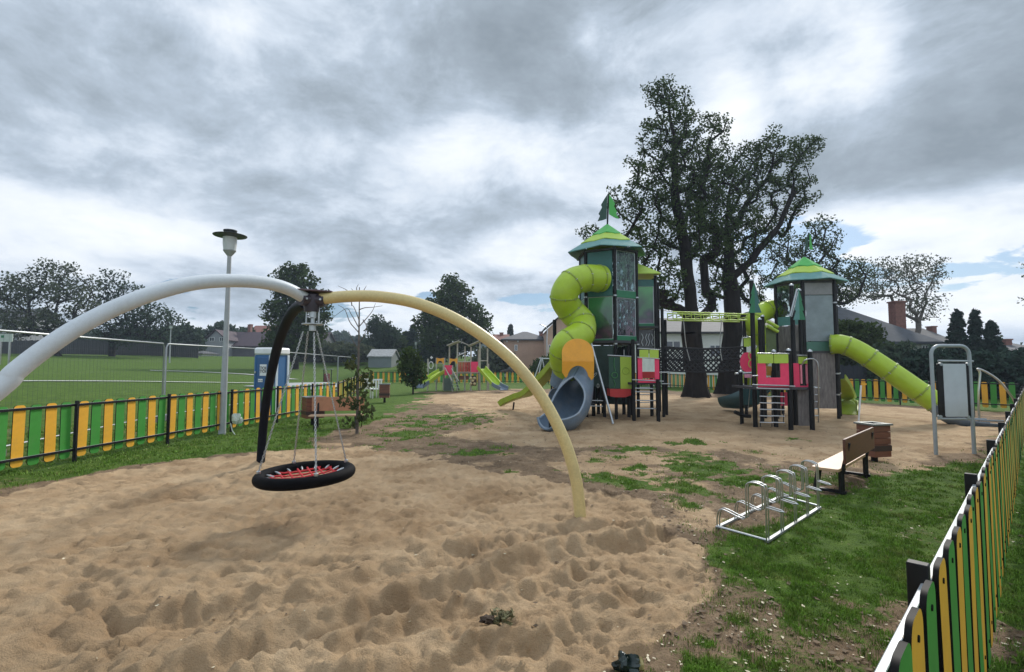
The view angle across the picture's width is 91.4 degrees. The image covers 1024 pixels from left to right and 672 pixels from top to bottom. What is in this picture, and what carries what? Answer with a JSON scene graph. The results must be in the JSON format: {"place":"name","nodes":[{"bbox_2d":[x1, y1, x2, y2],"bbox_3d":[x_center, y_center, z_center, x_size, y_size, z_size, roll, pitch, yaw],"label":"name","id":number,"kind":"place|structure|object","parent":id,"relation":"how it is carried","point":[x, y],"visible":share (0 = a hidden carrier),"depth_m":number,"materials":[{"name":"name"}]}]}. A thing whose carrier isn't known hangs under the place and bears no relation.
{"place":"outdoors","nodes":[
{"label":"outdoors","id":0,"kind":"place"},
{"bbox_2d":[23,380,246,382],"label":"path","id":1,"kind":"structure","parent":0,"point":[102,380],"depth_m":26.19,"materials":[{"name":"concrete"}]},
{"bbox_2d":[154,370,292,378],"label":"path","id":2,"kind":"structure","parent":0,"point":[216,372],"depth_m":47.01,"materials":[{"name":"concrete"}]},
{"bbox_2d":[249,382,336,388],"bbox_3d":[-13.613,3.429,35.078,5.121,0.330,11.606,0,-3,0],"label":"paved court","id":3,"kind":"object","parent":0,"point":[299,384],"visible":0.27,"depth_m":35.89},
{"bbox_2d":[323,369,331,381],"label":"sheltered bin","id":4,"kind":"object","parent":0,"point":[324,378],"visible":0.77,"depth_m":41.84,"materials":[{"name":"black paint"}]},
{"bbox_2d":[500,366,516,377],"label":"parked car","id":5,"kind":"object","parent":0,"point":[509,369],"visible":0.23,"depth_m":48.91,"materials":[{"name":"black paint"}]},
{"bbox_2d":[0,354,1023,671],"bbox_3d":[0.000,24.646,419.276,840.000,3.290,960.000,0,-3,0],"label":"ground","id":6,"kind":"structure","parent":0,"point":[212,536],"depth_m":4.61,"materials":[{"name":"beige sand"}]},
{"bbox_2d":[0,334,12,364],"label":"billboard","id":7,"kind":"object","parent":6,"relation":"on","point":[4,337],"visible":0.93,"depth_m":40.02,"materials":[{"name":"silver metal"}]},
{"bbox_2d":[0,309,62,340],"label":"gabled house","id":8,"kind":"structure","parent":6,"relation":"on","point":[33,338],"depth_m":77.48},
{"bbox_2d":[0,257,105,355],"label":"broadleaf tree","id":9,"kind":"object","parent":6,"relation":"on","point":[29,320],"visible":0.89,"depth_m":61.80,"materials":[{"name":"green plant"}]},
{"bbox_2d":[0,329,164,453],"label":"fence panel","id":10,"kind":"object","parent":6,"relation":"on","point":[37,333],"visible":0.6,"depth_m":10.87,"materials":[{"name":"metal"}]},
{"bbox_2d":[2,340,198,357],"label":"board fence","id":11,"kind":"object","parent":6,"relation":"on","point":[84,347],"visible":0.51,"depth_m":74.00,"materials":[{"name":"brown wood"}]},
{"bbox_2d":[85,268,187,355],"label":"broadleaf tree","id":12,"kind":"object","parent":6,"relation":"on","point":[126,325],"visible":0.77,"depth_m":67.78,"materials":[{"name":"green plant"}]},
{"bbox_2d":[74,322,255,355],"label":"tree belt","id":13,"kind":"object","parent":6,"relation":"on","point":[241,329],"depth_m":106.36,"materials":[{"name":"green plant"}]},
{"bbox_2d":[0,382,335,470],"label":"picket fence","id":14,"kind":"object","parent":6,"relation":"on","point":[80,428],"visible":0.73,"depth_m":9.09,"materials":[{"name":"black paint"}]},
{"bbox_2d":[169,324,174,362],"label":"street lamp","id":15,"kind":"object","parent":6,"relation":"on","point":[170,326],"visible":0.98,"depth_m":60.02,"materials":[{"name":"grey metal"}]},
{"bbox_2d":[158,322,207,351],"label":"leafy shrub","id":16,"kind":"object","parent":6,"relation":"on","point":[189,334],"visible":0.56,"depth_m":83.21,"materials":[{"name":"green plant"}]},
{"bbox_2d":[155,343,255,421],"bbox_3d":[-9.439,1.370,15.883,0.213,2.146,5.271,0,-3,0],"label":"fence panel","id":17,"kind":"object","parent":6,"relation":"on","point":[207,346],"visible":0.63,"depth_m":14.75,"materials":[{"name":"metal"}]},
{"bbox_2d":[198,351,219,355],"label":"garage","id":18,"kind":"structure","parent":6,"relation":"on","point":[203,353],"depth_m":81.26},
{"bbox_2d":[203,320,236,343],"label":"leafy shrub","id":19,"kind":"object","parent":6,"relation":"on","point":[216,326],"visible":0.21,"depth_m":95.14,"materials":[{"name":"green plant"}]},
{"bbox_2d":[204,329,237,355],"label":"gabled house","id":20,"kind":"structure","parent":6,"relation":"on","point":[214,337],"depth_m":90.10,"materials":[{"name":"white plastic"}]},
{"bbox_2d":[212,229,246,434],"bbox_3d":[-6.750,-0.022,11.834,0.740,5.028,0.740,0,-3,0],"label":"street lamp","id":21,"kind":"object","parent":6,"relation":"on","point":[230,237],"visible":0.98,"depth_m":11.79,"materials":[{"name":"grey metal"}]},
{"bbox_2d":[230,413,242,434],"bbox_3d":[-6.415,2.039,11.600,0.266,0.491,0.222,0,-3,0],"label":"plastic bag","id":22,"kind":"object","parent":6,"relation":"on","point":[236,418],"visible":1,"depth_m":11.63,"materials":[{"name":"white plastic"}]},
{"bbox_2d":[249,324,270,331],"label":"gabled house","id":23,"kind":"structure","parent":6,"relation":"on","point":[258,328],"depth_m":110.85,"materials":[{"name":"brick"}]},
{"bbox_2d":[254,347,289,412],"bbox_3d":[-7.811,1.418,16.253,0.784,2.068,0.819,0,-3,8],"label":"portable toilet","id":24,"kind":"object","parent":6,"relation":"on","point":[262,356],"visible":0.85,"depth_m":15.94,"materials":[{"name":"blue plastic"}]},
{"bbox_2d":[256,357,267,409],"bbox_3d":[-7.940,1.522,15.880,0.378,1.678,0.037,0,-3,8],"label":"door","id":25,"kind":"structure","parent":24,"relation":"in","point":[262,362],"depth_m":15.89,"materials":[{"name":"blue plastic"}]},
{"bbox_2d":[231,325,335,356],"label":"long house","id":26,"kind":"structure","parent":6,"relation":"on","point":[249,339],"depth_m":93.24,"materials":[{"name":"brick"}]},
{"bbox_2d":[0,274,585,517],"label":"tripod swing","id":27,"kind":"object","parent":6,"relation":"on","point":[15,372],"visible":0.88,"depth_m":5.16,"materials":[{"name":"metal"}]},
{"bbox_2d":[252,308,355,490],"bbox_3d":[-2.125,0.541,5.197,0.984,1.917,0.985,0,-3,0],"label":"basket seat","id":28,"kind":"object","parent":27,"relation":"hanging from","point":[267,480],"visible":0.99,"depth_m":5.14,"materials":[{"name":"black rubber"}]},
{"bbox_2d":[257,261,334,368],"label":"broadleaf tree","id":29,"kind":"object","parent":6,"relation":"on","point":[278,304],"visible":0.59,"depth_m":57.46,"materials":[{"name":"green plant"}]},
{"bbox_2d":[301,395,325,424],"bbox_3d":[-5.329,2.050,13.376,0.520,0.870,0.520,3,-4,-38],"label":"litter bin","id":30,"kind":"object","parent":6,"relation":"on","point":[306,408],"visible":0.65,"depth_m":13.15,"materials":[{"name":"red wood"}]},
{"bbox_2d":[290,352,337,397],"bbox_3d":[-10.326,2.006,26.263,0.204,2.172,7.272,0,-3,0],"label":"fence panel","id":31,"kind":"object","parent":6,"relation":"on","point":[317,369],"visible":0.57,"depth_m":27.10,"materials":[{"name":"metal"}]},
{"bbox_2d":[296,340,349,362],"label":"leafy shrub","id":32,"kind":"object","parent":6,"relation":"on","point":[325,344],"visible":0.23,"depth_m":68.71,"materials":[{"name":"green plant"}]},
{"bbox_2d":[290,355,367,362],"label":"board fence","id":33,"kind":"object","parent":6,"relation":"on","point":[316,358],"visible":0.19,"depth_m":69.90,"materials":[{"name":"brown wood"}]},
{"bbox_2d":[308,397,363,429],"bbox_3d":[-4.479,1.970,12.783,1.300,0.800,0.492,1,-3,-10],"label":"park bench","id":34,"kind":"object","parent":6,"relation":"on","point":[324,404],"visible":0.53,"depth_m":12.92,"materials":[{"name":"brown wood"}]},
{"bbox_2d":[335,356,356,391],"bbox_3d":[-10.428,2.367,31.501,0.210,2.164,3.771,0,-3,0],"label":"fence panel","id":35,"kind":"object","parent":6,"relation":"on","point":[343,369],"visible":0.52,"depth_m":30.55,"materials":[{"name":"metal"}]},
{"bbox_2d":[327,329,367,345],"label":"forest","id":36,"kind":"object","parent":6,"relation":"on","point":[344,335],"visible":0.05,"depth_m":171.01,"materials":[{"name":"green plant"}]},
{"bbox_2d":[323,342,374,364],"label":"leafy shrub","id":37,"kind":"object","parent":6,"relation":"on","point":[346,350],"visible":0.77,"depth_m":64.92,"materials":[{"name":"green plant"}]},
{"bbox_2d":[337,372,368,396],"bbox_3d":[-9.428,3.031,31.006,0.078,1.270,27.528,1,-3,-14],"label":"picket fence","id":38,"kind":"object","parent":6,"relation":"on","point":[340,389],"visible":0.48,"depth_m":21.83,"materials":[{"name":"black paint"}]},
{"bbox_2d":[330,284,378,433],"bbox_3d":[-3.724,0.576,11.797,1.405,3.627,0.810,0,-3,0],"label":"sapling tree","id":39,"kind":"object","parent":6,"relation":"on","point":[359,415],"visible":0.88,"depth_m":11.72,"materials":[{"name":"green plant"}]},
{"bbox_2d":[364,379,376,397],"bbox_3d":[-6.982,2.576,24.678,0.480,0.940,0.455,-2,-4,30],"label":"garden chair","id":40,"kind":"object","parent":6,"relation":"on","point":[370,388],"visible":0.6,"depth_m":24.56,"materials":[{"name":"white plastic"}]},
{"bbox_2d":[370,379,382,397],"bbox_3d":[-6.601,2.554,24.305,0.480,0.940,0.455,2,-4,-30],"label":"garden chair","id":41,"kind":"object","parent":6,"relation":"on","point":[378,380],"visible":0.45,"depth_m":24.11,"materials":[{"name":"white plastic"}]},
{"bbox_2d":[361,314,401,348],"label":"birch tree","id":42,"kind":"object","parent":6,"relation":"on","point":[385,335],"visible":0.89,"depth_m":71.36,"materials":[{"name":"green plant"}]},
{"bbox_2d":[367,349,399,367],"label":"garden shed","id":43,"kind":"structure","parent":6,"relation":"on","point":[383,358],"depth_m":61.95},
{"bbox_2d":[379,383,390,402],"bbox_3d":[-5.449,2.498,21.390,0.480,0.910,0.480,1,-3,-10],"label":"litter bin","id":44,"kind":"object","parent":6,"relation":"on","point":[384,391],"visible":0.98,"depth_m":21.20,"materials":[{"name":"red wood"}]},
{"bbox_2d":[392,329,408,359],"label":"leafy shrub","id":45,"kind":"object","parent":6,"relation":"on","point":[400,345],"visible":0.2,"depth_m":75.20,"materials":[{"name":"green plant"}]},
{"bbox_2d":[404,323,419,347],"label":"conifer tree","id":46,"kind":"object","parent":6,"relation":"on","point":[411,334],"visible":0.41,"depth_m":79.54,"materials":[{"name":"green plant"}]},
{"bbox_2d":[396,346,429,393],"bbox_3d":[-5.562,1.924,27.744,1.798,2.799,1.669,2,-4,-33],"label":"round shrub","id":47,"kind":"object","parent":6,"relation":"on","point":[410,364],"visible":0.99,"depth_m":27.53,"materials":[{"name":"green plant"}]},
{"bbox_2d":[412,340,448,362],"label":"leafy shrub","id":48,"kind":"object","parent":6,"relation":"on","point":[425,354],"visible":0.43,"depth_m":68.75,"materials":[{"name":"green plant"}]},
{"bbox_2d":[372,372,522,383],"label":"picket fence","id":49,"kind":"object","parent":6,"relation":"on","point":[459,381],"visible":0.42,"depth_m":43.46,"materials":[{"name":"black paint"}]},
{"bbox_2d":[410,272,493,366],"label":"broadleaf tree","id":50,"kind":"object","parent":6,"relation":"on","point":[453,294],"visible":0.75,"depth_m":61.13,"materials":[{"name":"green plant"}]},
{"bbox_2d":[417,340,508,391],"bbox_3d":[-2.929,1.855,30.789,5.472,3.293,3.910,0,-3,0],"label":"climbing frame","id":51,"kind":"object","parent":6,"relation":"on","point":[491,378],"visible":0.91,"depth_m":31.35,"materials":[{"name":"multicoloured plastic"}]},
{"bbox_2d":[467,346,515,372],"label":"leafy shrub","id":52,"kind":"object","parent":6,"relation":"on","point":[496,363],"visible":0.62,"depth_m":54.82,"materials":[{"name":"green plant"}]},
{"bbox_2d":[479,607,514,625],"bbox_3d":[-0.092,1.759,3.129,0.228,0.106,0.157,0,-3,0],"label":"weed clump","id":53,"kind":"object","parent":6,"relation":"on","point":[501,616],"visible":0.97,"depth_m":3.10,"materials":[{"name":"plant"}]},
{"bbox_2d":[492,332,509,344],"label":"gabled house","id":54,"kind":"structure","parent":6,"relation":"on","point":[500,336],"depth_m":76.03,"materials":[{"name":"brick"}]},
{"bbox_2d":[507,324,513,335],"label":"conifer tree","id":55,"kind":"object","parent":6,"relation":"on","point":[510,330],"visible":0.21,"depth_m":94.88,"materials":[{"name":"green plant"}]},
{"bbox_2d":[501,331,543,367],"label":"hipped house","id":56,"kind":"structure","parent":6,"relation":"on","point":[527,348],"depth_m":64.02,"materials":[{"name":"white plastic"}]},
{"bbox_2d":[528,353,549,373],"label":"leafy shrub","id":57,"kind":"object","parent":6,"relation":"on","point":[534,366],"visible":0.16,"depth_m":47.14,"materials":[{"name":"green plant"}]},
{"bbox_2d":[534,358,548,382],"bbox_3d":[2.932,2.732,39.908,2.612,2.023,0.100,0,-3,0],"label":"swing set","id":58,"kind":"object","parent":6,"relation":"on","point":[541,362],"visible":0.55,"depth_m":39.90,"materials":[{"name":"silver metal"}]},
{"bbox_2d":[62,443,1020,671],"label":"fallen leaves","id":59,"kind":"object","parent":6,"relation":"on","point":[647,657],"visible":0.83,"depth_m":3.04,"materials":[{"name":"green plant"}]},
{"bbox_2d":[539,324,547,355],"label":"road lamp","id":60,"kind":"object","parent":6,"relation":"on","point":[547,337],"visible":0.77,"depth_m":50.06,"materials":[{"name":"silver metal"}]},
{"bbox_2d":[539,317,566,355],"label":"gabled house","id":61,"kind":"structure","parent":6,"relation":"on","point":[560,324],"depth_m":58.16,"materials":[{"name":"white plastic"}]},
{"bbox_2d":[498,193,669,431],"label":"play tower","id":62,"kind":"structure","parent":6,"relation":"on","point":[579,370],"depth_m":15.17,"materials":[{"name":"black paint"}]},
{"bbox_2d":[159,416,1023,671],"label":"soil crumbs","id":63,"kind":"object","parent":6,"relation":"on","point":[684,622],"visible":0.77,"depth_m":3.34,"materials":[{"name":"brown soil"}]},
{"bbox_2d":[613,328,627,346],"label":"leafy shrub","id":64,"kind":"object","parent":6,"relation":"on","point":[620,345],"visible":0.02,"depth_m":51.20,"materials":[{"name":"green plant"}]},
{"bbox_2d":[611,650,643,671],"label":"rubbish scrap","id":65,"kind":"object","parent":6,"relation":"on","point":[624,662],"visible":1,"depth_m":2.62,"materials":[{"name":"grey plastic"}]},
{"bbox_2d":[575,73,741,397],"bbox_3d":[7.996,-5.146,26.105,8.749,17.385,4.352,1,-3,-12],"label":"broadleaf tree","id":66,"kind":"object","parent":6,"relation":"on","point":[695,384],"visible":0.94,"depth_m":25.79,"materials":[{"name":"green plant"}]},
{"bbox_2d":[659,309,748,416],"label":"monkey bars","id":67,"kind":"object","parent":6,"relation":"on","point":[664,366],"visible":0.93,"depth_m":15.67,"materials":[{"name":"black paint"}]},
{"bbox_2d":[658,320,744,372],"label":"rope bridge","id":68,"kind":"structure","parent":67,"relation":"attached to","point":[673,359],"depth_m":15.58,"materials":[{"name":"black fabric"}]},
{"bbox_2d":[635,318,774,386],"bbox_3d":[15.799,1.507,40.982,10.246,5.978,8.700,0,-3,0],"label":"white bungalow","id":69,"kind":"object","parent":6,"relation":"on","point":[710,332],"visible":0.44,"depth_m":37.06,"materials":[{"name":"paint"}]},
{"bbox_2d":[667,341,680,349],"bbox_3d":[11.922,0.683,36.997,1.123,0.667,0.048,0,-3,0],"label":"window","id":70,"kind":"structure","parent":69,"relation":"in","point":[669,343],"depth_m":37.00,"materials":[{"name":"grey glass"}]},
{"bbox_2d":[709,345,720,356],"bbox_3d":[15.022,1.108,36.972,0.836,0.925,0.048,0,-3,0],"label":"window","id":71,"kind":"structure","parent":69,"relation":"in","point":[710,346],"depth_m":36.97,"materials":[{"name":"white glass"}]},
{"bbox_2d":[641,374,785,393],"bbox_3d":[12.303,3.017,30.770,0.078,1.270,17.405,1,-3,-15],"label":"picket fence","id":72,"kind":"object","parent":6,"relation":"on","point":[676,380],"visible":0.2,"depth_m":33.98,"materials":[{"name":"black paint"}]},
{"bbox_2d":[694,122,826,393],"bbox_3d":[14.142,-4.211,28.603,8.307,15.761,4.434,0,-3,0],"label":"broadleaf tree","id":73,"kind":"object","parent":6,"relation":"on","point":[730,287],"visible":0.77,"depth_m":28.29,"materials":[{"name":"green plant"}]},
{"bbox_2d":[715,460,831,542],"bbox_3d":[2.813,1.643,5.228,1.758,0.520,0.646,3,-5,-43],"label":"bike rack","id":74,"kind":"object","parent":6,"relation":"on","point":[766,503],"visible":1,"depth_m":5.02,"materials":[{"name":"metal"}]},
{"bbox_2d":[758,212,878,308],"bbox_3d":[24.592,-2.818,40.182,9.257,14.237,4.237,0,-3,0],"label":"broadleaf tree","id":75,"kind":"object","parent":6,"relation":"on","point":[821,247],"visible":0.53,"depth_m":39.97,"materials":[{"name":"green plant"}]},
{"bbox_2d":[812,427,874,494],"bbox_3d":[4.501,1.655,6.767,1.700,0.720,0.434,3,-5,-45],"label":"park bench","id":76,"kind":"object","parent":6,"relation":"on","point":[858,446],"visible":0.88,"depth_m":6.45,"materials":[{"name":"brown wood"}]},
{"bbox_2d":[786,365,901,394],"bbox_3d":[21.456,2.514,26.957,14.089,1.930,0.145,0,-3,0],"label":"board fence","id":77,"kind":"object","parent":6,"relation":"on","point":[853,372],"visible":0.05,"depth_m":26.91,"materials":[{"name":"black wood"}]},
{"bbox_2d":[718,233,1003,429],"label":"play tower","id":78,"kind":"structure","parent":6,"relation":"on","point":[804,373],"depth_m":14.70,"materials":[{"name":"black paint"}]},
{"bbox_2d":[800,365,807,383],"bbox_3d":[7.374,0.965,12.625,0.180,0.478,0.020,0,-3,0],"label":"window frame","id":79,"kind":"structure","parent":78,"relation":"in","point":[806,366],"depth_m":12.62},
{"bbox_2d":[858,383,866,421],"bbox_3d":[9.362,1.876,13.386,0.284,1.223,0.044,0,-3,0],"label":"marker post","id":80,"kind":"object","parent":6,"relation":"on","point":[860,400],"visible":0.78,"depth_m":13.38,"materials":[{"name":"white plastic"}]},
{"bbox_2d":[788,301,943,348],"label":"chimney house","id":81,"kind":"structure","parent":6,"relation":"on","point":[897,330],"depth_m":35.52,"materials":[{"name":"stone"}]},
{"bbox_2d":[838,318,894,365],"bbox_3d":[20.564,1.243,30.021,4.746,4.749,3.160,0,-3,0],"label":"leafy shrub","id":82,"kind":"object","parent":6,"relation":"on","point":[869,333],"visible":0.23,"depth_m":29.39,"materials":[{"name":"green plant"}]},
{"bbox_2d":[853,421,892,461],"bbox_3d":[6.104,1.831,8.434,0.390,0.730,0.390,1,-3,-12],"label":"litter bin","id":83,"kind":"object","parent":6,"relation":"on","point":[882,441],"visible":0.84,"depth_m":8.29,"materials":[{"name":"red wood"}]},
{"bbox_2d":[856,339,918,392],"bbox_3d":[20.702,1.773,26.897,3.856,3.301,2.886,0,-3,0],"label":"leafy shrub","id":84,"kind":"object","parent":6,"relation":"on","point":[900,351],"visible":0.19,"depth_m":26.55,"materials":[{"name":"green plant"}]},
{"bbox_2d":[843,253,952,332],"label":"sparse tree","id":85,"kind":"object","parent":6,"relation":"on","point":[910,309],"visible":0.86,"depth_m":45.97,"materials":[{"name":"grey plant"}]},
{"bbox_2d":[906,326,947,344],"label":"gabled house","id":86,"kind":"structure","parent":6,"relation":"on","point":[930,331],"depth_m":46.34,"materials":[{"name":"brick"}]},
{"bbox_2d":[897,344,964,389],"bbox_3d":[21.081,1.855,24.972,3.774,2.922,2.786,0,-3,0],"label":"leafy shrub","id":87,"kind":"object","parent":6,"relation":"on","point":[916,363],"visible":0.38,"depth_m":24.42,"materials":[{"name":"green plant"}]},
{"bbox_2d":[849,379,1019,407],"bbox_3d":[16.029,2.366,19.634,0.077,1.270,5.771,2,-4,-28],"label":"picket fence","id":88,"kind":"object","parent":6,"relation":"on","point":[984,389],"visible":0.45,"depth_m":19.94,"materials":[{"name":"black paint"}]},
{"bbox_2d":[874,383,1023,671],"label":"picket fence","id":89,"kind":"object","parent":6,"relation":"on","point":[947,623],"visible":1,"depth_m":2.03,"materials":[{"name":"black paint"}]},
{"bbox_2d":[929,344,976,454],"bbox_3d":[8.003,1.188,9.064,0.786,2.086,0.060,0,-3,0],"label":"exercise board","id":90,"kind":"object","parent":6,"relation":"on","point":[955,388],"visible":0.98,"depth_m":9.06,"materials":[{"name":"grey paint"}]},
{"bbox_2d":[943,308,973,354],"bbox_3d":[26.811,0.875,30.040,2.088,5.162,2.075,0,-3,0],"label":"conifer tree","id":91,"kind":"object","parent":6,"relation":"on","point":[956,333],"visible":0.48,"depth_m":29.92,"materials":[{"name":"green plant"}]},
{"bbox_2d":[966,308,983,352],"bbox_3d":[28.782,0.867,31.066,1.622,5.298,1.527,0,-3,0],"label":"conifer tree","id":92,"kind":"object","parent":6,"relation":"on","point":[974,328],"visible":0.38,"depth_m":30.92,"materials":[{"name":"green plant"}]},
{"bbox_2d":[936,347,1023,398],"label":"leafy shrub","id":93,"kind":"object","parent":6,"relation":"on","point":[1000,366],"visible":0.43,"depth_m":23.10,"materials":[{"name":"green plant"}]},
{"bbox_2d":[936,339,1023,350],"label":"gabled house","id":94,"kind":"structure","parent":6,"relation":"on","point":[1009,344],"depth_m":40.67,"materials":[{"name":"white plastic"}]},
{"bbox_2d":[980,319,1006,351],"bbox_3d":[27.835,1.213,28.979,1.961,4.363,2.129,0,-3,0],"label":"conifer tree","id":95,"kind":"object","parent":6,"relation":"on","point":[991,341],"visible":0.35,"depth_m":28.87,"materials":[{"name":"green plant"}]},
{"bbox_2d":[977,368,1013,417],"bbox_3d":[13.546,1.703,13.924,1.200,1.635,0.053,0,-3,0],"label":"arched pole","id":96,"kind":"object","parent":6,"relation":"on","point":[979,384],"visible":0.74,"depth_m":13.92,"materials":[{"name":"silver metal"}]},
{"bbox_2d":[994,347,1023,392],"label":"leafy shrub","id":97,"kind":"object","parent":6,"relation":"on","point":[1020,351],"visible":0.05,"depth_m":26.79,"materials":[{"name":"green plant"}]},
{"bbox_2d":[0,415,1023,671],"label":"grass","id":98,"kind":"structure","parent":0,"point":[758,565],"depth_m":4.50,"materials":[{"name":"green plant"}]},
{"bbox_2d":[0,0,1023,356],"label":"sky","id":99,"kind":"structure","parent":0,"point":[396,146],"materials":[{"name":"grey"}]}
]}

